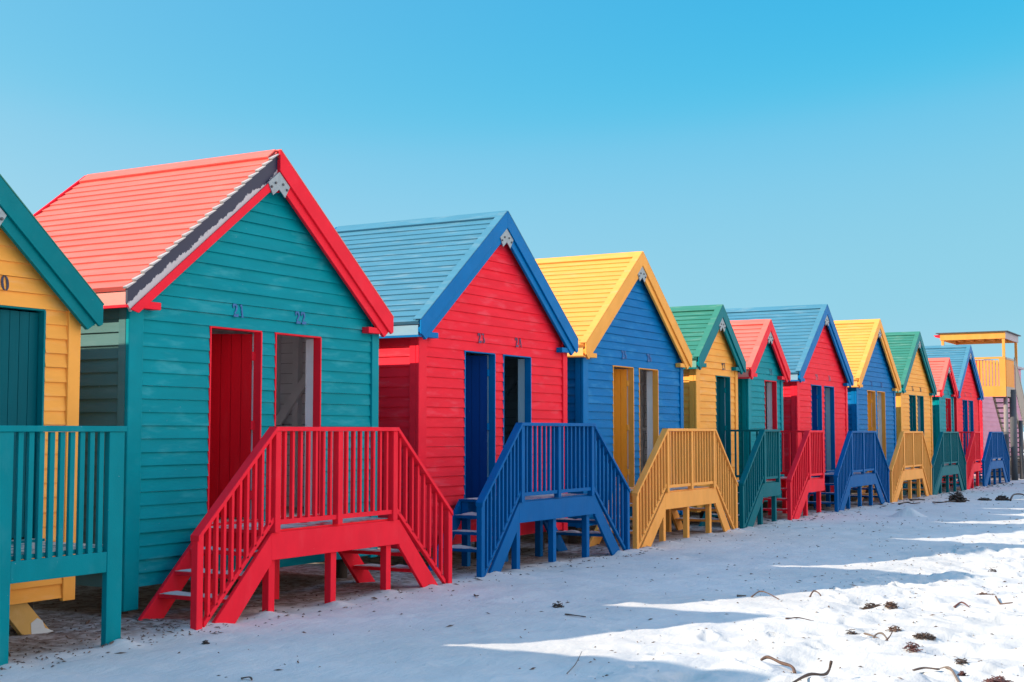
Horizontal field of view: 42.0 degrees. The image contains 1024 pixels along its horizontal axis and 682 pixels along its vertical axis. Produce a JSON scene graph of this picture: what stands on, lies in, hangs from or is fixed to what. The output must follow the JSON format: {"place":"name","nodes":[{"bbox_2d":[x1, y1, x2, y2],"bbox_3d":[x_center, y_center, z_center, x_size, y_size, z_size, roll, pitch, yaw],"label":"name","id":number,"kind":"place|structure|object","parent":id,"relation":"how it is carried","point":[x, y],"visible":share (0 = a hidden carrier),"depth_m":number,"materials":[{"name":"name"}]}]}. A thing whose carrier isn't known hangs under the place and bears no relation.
{"place":"outdoors","nodes":[
{"label":"outdoors","id":0,"kind":"place"},
{"bbox_2d":[0,432,1023,681],"bbox_3d":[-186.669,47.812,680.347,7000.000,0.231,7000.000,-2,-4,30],"label":"sand","id":1,"kind":"structure","parent":0,"point":[618,596],"depth_m":13.18,"materials":[{"name":"white sand"}]},
{"bbox_2d":[9,603,52,634],"bbox_3d":[-4.419,2.641,12.183,0.064,0.628,0.785,-2,-4,30],"label":"raking brace","id":2,"kind":"object","parent":1,"relation":"on","point":[24,619],"visible":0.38,"depth_m":12.13,"materials":[{"name":"paint"}]},
{"bbox_2d":[0,174,103,608],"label":"beach hut","id":3,"kind":"object","parent":1,"relation":"on","point":[51,303],"visible":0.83,"depth_m":12.30,"materials":[{"name":"yellow paint"}]},
{"bbox_2d":[0,309,38,537],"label":"door","id":4,"kind":"structure","parent":3,"relation":"in","point":[18,329],"depth_m":12.18,"materials":[{"name":"green paint"}]},
{"bbox_2d":[0,425,126,665],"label":"wooden steps","id":5,"kind":"structure","parent":1,"relation":"on","point":[107,562],"depth_m":11.10,"materials":[{"name":"teal paint"}]},
{"bbox_2d":[33,149,393,613],"bbox_3d":[-4.009,0.594,15.809,3.148,5.487,4.580,-2,-4,30],"label":"beach hut","id":6,"kind":"object","parent":1,"relation":"on","point":[245,307],"visible":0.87,"depth_m":14.91,"materials":[{"name":"teal paint"}]},
{"bbox_2d":[209,334,254,517],"bbox_3d":[-3.324,0.948,15.007,0.830,2.059,0.042,0,-4,-2],"label":"door","id":7,"kind":"structure","parent":6,"relation":"in","point":[232,356],"depth_m":15.01,"materials":[{"name":"red paint"}]},
{"bbox_2d":[138,427,452,629],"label":"wooden steps","id":8,"kind":"structure","parent":1,"relation":"on","point":[272,542],"depth_m":13.98,"materials":[{"name":"red paint"}]},
{"bbox_2d":[335,210,578,565],"bbox_3d":[-1.427,0.880,20.163,3.148,5.503,4.568,-2,-4,30],"label":"beach hut","id":9,"kind":"object","parent":1,"relation":"on","point":[478,344],"visible":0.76,"depth_m":19.30,"materials":[{"name":"red paint"}]},
{"bbox_2d":[465,356,488,497],"bbox_3d":[-0.745,1.242,19.355,0.830,2.059,0.042,0,-4,-2],"label":"door","id":10,"kind":"structure","parent":9,"relation":"in","point":[477,372],"depth_m":19.35,"materials":[{"name":"blue paint"}]},
{"bbox_2d":[0,483,1023,679],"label":"seaweed litter","id":11,"kind":"object","parent":1,"relation":"on","point":[66,636],"visible":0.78,"depth_m":13.39,"materials":[{"name":"brown plant"}]},
{"bbox_2d":[428,422,630,576],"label":"wooden steps","id":12,"kind":"structure","parent":1,"relation":"on","point":[502,507],"depth_m":18.47,"materials":[{"name":"blue paint"}]},
{"bbox_2d":[161,480,738,597],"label":"blown sand","id":13,"kind":"structure","parent":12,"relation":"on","point":[344,520],"depth_m":15.83,"materials":[{"name":"white sand"}]},
{"bbox_2d":[552,601,563,607],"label":"seaweed clump","id":14,"kind":"object","parent":1,"relation":"on","point":[558,605],"visible":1,"depth_m":14.09,"materials":[{"name":"brown plant"}]},
{"bbox_2d":[535,251,691,543],"bbox_3d":[0.965,1.179,24.337,3.148,5.468,4.568,-2,-4,30],"label":"beach hut","id":15,"kind":"object","parent":1,"relation":"on","point":[629,360],"visible":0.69,"depth_m":23.55,"materials":[{"name":"blue paint"}]},
{"bbox_2d":[614,369,628,481],"bbox_3d":[1.643,1.524,23.529,0.830,2.059,0.042,0,-4,-2],"label":"door","id":16,"kind":"structure","parent":15,"relation":"in","point":[621,382],"depth_m":23.53,"materials":[{"name":"yellow paint"}]},
{"bbox_2d":[589,428,737,548],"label":"wooden steps","id":17,"kind":"structure","parent":1,"relation":"on","point":[683,457],"depth_m":22.77,"materials":[{"name":"yellow paint"}]},
{"bbox_2d":[670,304,745,523],"bbox_3d":[2.927,1.722,27.758,3.148,4.847,2.681,-2,-4,30],"label":"beach hut","id":18,"kind":"object","parent":1,"relation":"on","point":[710,385],"visible":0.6,"depth_m":27.06,"materials":[{"name":"yellow paint"}]},
{"bbox_2d":[717,378,725,449],"bbox_3d":[4.062,1.807,27.728,0.790,2.059,0.042,0,-4,-2],"label":"door","id":19,"kind":"structure","parent":18,"relation":"in","point":[721,427],"depth_m":27.75,"materials":[{"name":"green paint"}]},
{"bbox_2d":[699,429,780,528],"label":"wooden steps","id":20,"kind":"structure","parent":1,"relation":"on","point":[754,486],"depth_m":26.19,"materials":[{"name":"green paint"}]},
{"bbox_2d":[730,319,790,512],"bbox_3d":[4.381,1.934,30.227,3.148,4.756,2.681,-2,-4,30],"label":"beach hut","id":21,"kind":"object","parent":1,"relation":"on","point":[760,387],"visible":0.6,"depth_m":29.44,"materials":[{"name":"teal paint"}]},
{"bbox_2d":[751,591,778,598],"bbox_3d":[2.836,2.808,14.727,0.167,0.065,0.387,4,-5,-43],"label":"kelp stalk","id":22,"kind":"object","parent":1,"relation":"on","point":[764,592],"visible":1,"depth_m":14.82,"materials":[{"name":"brown plant"}]},
{"bbox_2d":[760,655,795,673],"bbox_3d":[2.098,2.533,10.444,0.070,0.095,0.390,2,-5,-32],"label":"kelp stalk","id":23,"kind":"object","parent":1,"relation":"on","point":[779,662],"visible":0.98,"depth_m":10.46,"materials":[{"name":"brown plant"}]},
{"bbox_2d":[725,304,853,505],"bbox_3d":[6.490,1.838,33.828,3.148,5.433,4.568,-2,-4,30],"label":"beach hut","id":24,"kind":"object","parent":1,"relation":"on","point":[815,394],"visible":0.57,"depth_m":33.10,"materials":[{"name":"red paint"}]},
{"bbox_2d":[812,387,818,432],"bbox_3d":[7.167,2.165,33.021,0.830,2.059,0.042,0,-4,-2],"label":"door","id":25,"kind":"structure","parent":24,"relation":"in","point":[814,389],"depth_m":33.06,"materials":[{"name":"blue paint"}]},
{"bbox_2d":[763,430,824,519],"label":"wooden steps","id":26,"kind":"structure","parent":1,"relation":"on","point":[799,483],"depth_m":28.74,"materials":[{"name":"red paint"}]},
{"bbox_2d":[785,617,813,620],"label":"twig","id":27,"kind":"object","parent":1,"relation":"on","point":[797,617],"visible":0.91,"depth_m":12.81,"materials":[{"name":"brown wood"}]},
{"bbox_2d":[793,660,832,681],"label":"kelp stalk","id":28,"kind":"object","parent":1,"relation":"on","point":[816,674],"visible":1,"depth_m":9.93,"materials":[{"name":"brown plant"}]},
{"bbox_2d":[808,431,889,511],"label":"wooden steps","id":29,"kind":"structure","parent":1,"relation":"on","point":[861,453],"depth_m":32.50,"materials":[{"name":"blue paint"}]},
{"bbox_2d":[845,629,858,634],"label":"seaweed clump","id":30,"kind":"object","parent":1,"relation":"on","point":[850,632],"visible":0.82,"depth_m":12.18,"materials":[{"name":"brown plant"}]},
{"bbox_2d":[834,319,900,500],"bbox_3d":[9.050,2.138,38.343,3.148,5.443,4.568,-2,-4,30],"label":"beach hut","id":31,"kind":"object","parent":1,"relation":"on","point":[872,391],"visible":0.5,"depth_m":37.62,"materials":[{"name":"blue paint"}]},
{"bbox_2d":[868,392,872,430],"bbox_3d":[9.731,2.470,37.537,0.830,2.059,0.042,0,-4,-2],"label":"door","id":32,"kind":"structure","parent":31,"relation":"in","point":[870,428],"depth_m":37.57,"materials":[{"name":"yellow paint"}]},
{"bbox_2d":[859,603,881,609],"bbox_3d":[3.797,2.815,14.130,0.276,0.089,0.237,2,-4,-28],"label":"seaweed clump","id":33,"kind":"object","parent":1,"relation":"on","point":[869,606],"visible":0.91,"depth_m":14.10,"materials":[{"name":"brown plant"}]},
{"bbox_2d":[872,632,887,640],"bbox_3d":[3.151,2.554,11.465,0.154,0.091,0.120,-1,-4,9],"label":"driftwood","id":34,"kind":"object","parent":1,"relation":"on","point":[883,634],"visible":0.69,"depth_m":11.49,"materials":[{"name":"brown wood"}]},
{"bbox_2d":[883,601,898,608],"bbox_3d":[3.946,2.744,13.888,0.154,0.082,0.180,-2,-4,30],"label":"seaweed clump","id":35,"kind":"object","parent":1,"relation":"on","point":[891,604],"visible":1,"depth_m":13.87,"materials":[{"name":"brown plant"}]},
{"bbox_2d":[885,625,901,631],"bbox_3d":[3.476,2.607,12.107,0.159,0.050,0.123,3,-5,-38],"label":"seaweed clump","id":36,"kind":"object","parent":1,"relation":"on","point":[894,630],"visible":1,"depth_m":12.09,"materials":[{"name":"brown plant"}]},
{"bbox_2d":[856,431,931,502],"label":"wooden steps","id":37,"kind":"structure","parent":1,"relation":"on","point":[911,450],"depth_m":36.81,"materials":[{"name":"yellow paint"}]},
{"bbox_2d":[888,507,926,516],"bbox_3d":[8.572,3.714,28.860,0.962,0.230,0.960,2,-4,-29],"label":"sand heap","id":38,"kind":"object","parent":1,"relation":"on","point":[907,512],"visible":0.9,"depth_m":28.71,"materials":[{"name":"white sand"}]},
{"bbox_2d":[885,331,936,491],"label":"beach hut","id":39,"kind":"object","parent":1,"relation":"on","point":[916,393],"visible":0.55,"depth_m":42.18,"materials":[{"name":"yellow paint"}]},
{"bbox_2d":[910,396,913,430],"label":"door","id":40,"kind":"structure","parent":39,"relation":"in","point":[911,404],"depth_m":42.13,"materials":[{"name":"green paint"}]},
{"bbox_2d":[903,641,922,652],"bbox_3d":[3.316,2.522,11.018,0.154,0.081,0.189,-2,-4,30],"label":"seaweed clump","id":41,"kind":"object","parent":1,"relation":"on","point":[913,647],"visible":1,"depth_m":11.00,"materials":[{"name":"brown plant"}]},
{"bbox_2d":[912,632,936,639],"bbox_3d":[3.637,2.594,11.764,0.204,0.067,0.241,-1,-4,8],"label":"seaweed clump","id":42,"kind":"object","parent":1,"relation":"on","point":[928,636],"visible":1,"depth_m":11.71,"materials":[{"name":"brown plant"}]},
{"bbox_2d":[912,667,939,670],"bbox_3d":[3.175,2.511,10.215,0.212,0.038,0.090,-3,-5,35],"label":"kelp strip","id":43,"kind":"object","parent":1,"relation":"on","point":[919,668],"visible":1,"depth_m":10.23,"materials":[{"name":"brown plant"}]},
{"bbox_2d":[903,432,966,494],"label":"wooden steps","id":44,"kind":"structure","parent":1,"relation":"on","point":[948,451],"depth_m":41.10,"materials":[{"name":"green paint"}]},
{"bbox_2d":[928,358,957,486],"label":"beach hut","id":45,"kind":"object","parent":1,"relation":"on","point":[943,398],"visible":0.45,"depth_m":45.51,"materials":[{"name":"teal paint"}]},
{"bbox_2d":[946,400,948,431],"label":"door","id":46,"kind":"structure","parent":45,"relation":"in","point":[946,400],"depth_m":46.35,"materials":[{"name":"red paint"}]},
{"bbox_2d":[940,666,959,681],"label":"driftwood","id":47,"kind":"object","parent":1,"relation":"on","point":[952,671],"visible":0.93,"depth_m":10.02,"materials":[{"name":"beige wood"}]},
{"bbox_2d":[924,345,983,485],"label":"beach hut","id":48,"kind":"object","parent":1,"relation":"on","point":[970,395],"visible":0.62,"depth_m":48.85,"materials":[{"name":"red paint"}]},
{"bbox_2d":[963,401,965,454],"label":"door","id":49,"kind":"structure","parent":48,"relation":"in","point":[963,401],"depth_m":48.69,"materials":[{"name":"blue paint"}]},
{"bbox_2d":[948,491,969,501],"bbox_3d":[11.764,4.116,35.221,0.610,0.307,0.688,-2,-4,30],"label":"seaweed heap","id":50,"kind":"object","parent":1,"relation":"on","point":[956,496],"visible":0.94,"depth_m":35.08,"materials":[{"name":"brown plant"}]},
{"bbox_2d":[942,432,980,489],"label":"wooden steps","id":51,"kind":"structure","parent":1,"relation":"on","point":[973,453],"depth_m":44.58,"materials":[{"name":"red paint"}]},
{"bbox_2d":[953,601,969,607],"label":"twig","id":52,"kind":"object","parent":1,"relation":"on","point":[956,605],"visible":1,"depth_m":14.00,"materials":[{"name":"brown wood"}]},
{"bbox_2d":[954,658,969,664],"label":"seaweed clump","id":53,"kind":"object","parent":1,"relation":"on","point":[959,661],"visible":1,"depth_m":10.27,"materials":[{"name":"brown plant"}]},
{"bbox_2d":[957,671,967,675],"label":"seaweed clump","id":54,"kind":"object","parent":1,"relation":"on","point":[961,673],"visible":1,"depth_m":9.99,"materials":[{"name":"brown plant"}]},
{"bbox_2d":[934,330,1023,480],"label":"lifeguard tower","id":55,"kind":"structure","parent":1,"relation":"on","point":[1005,387],"depth_m":52.47,"materials":[{"name":"yellow paint"}]},
{"bbox_2d":[956,432,1009,486],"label":"wooden steps","id":56,"kind":"structure","parent":1,"relation":"on","point":[996,449],"depth_m":48.17,"materials":[{"name":"blue paint"}]},
{"bbox_2d":[977,497,991,500],"bbox_3d":[12.822,4.294,36.215,0.362,0.116,0.485,-2,-4,30],"label":"seaweed heap","id":57,"kind":"object","parent":1,"relation":"on","point":[984,499],"visible":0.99,"depth_m":36.12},
{"bbox_2d":[983,675,1013,681],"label":"seaweed clump","id":58,"kind":"object","parent":1,"relation":"on","point":[996,679],"visible":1,"depth_m":9.76,"materials":[{"name":"brown plant"}]},
{"bbox_2d":[974,359,1023,475],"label":"beach building","id":59,"kind":"structure","parent":1,"relation":"on","point":[989,421],"depth_m":59.58,"materials":[{"name":"pink paint"}]},
{"bbox_2d":[981,458,1019,477],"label":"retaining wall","id":60,"kind":"structure","parent":1,"relation":"on","point":[1010,469],"depth_m":57.24,"materials":[{"name":"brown concrete"}]},
{"bbox_2d":[995,495,1009,500],"bbox_3d":[13.335,4.271,36.299,0.401,0.152,0.516,-2,-4,30],"label":"seaweed heap","id":61,"kind":"object","parent":1,"relation":"on","point":[1001,498],"visible":0.99,"depth_m":36.19,"materials":[{"name":"brown plant"}]},
{"bbox_2d":[995,596,1012,604],"bbox_3d":[5.319,2.828,14.496,0.070,0.078,0.402,0,-4,-5],"label":"twig","id":62,"kind":"object","parent":1,"relation":"on","point":[999,602],"visible":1,"depth_m":14.49,"materials":[{"name":"brown wood"}]},
{"bbox_2d":[1009,493,1023,500],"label":"kelp stalk","id":63,"kind":"object","parent":1,"relation":"on","point":[1011,497],"visible":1,"depth_m":36.21,"materials":[{"name":"brown plant"}]},
{"bbox_2d":[0,0,1023,431],"label":"sky","id":64,"kind":"structure","parent":0,"point":[862,159],"materials":[{"name":"blue"}]}
]}

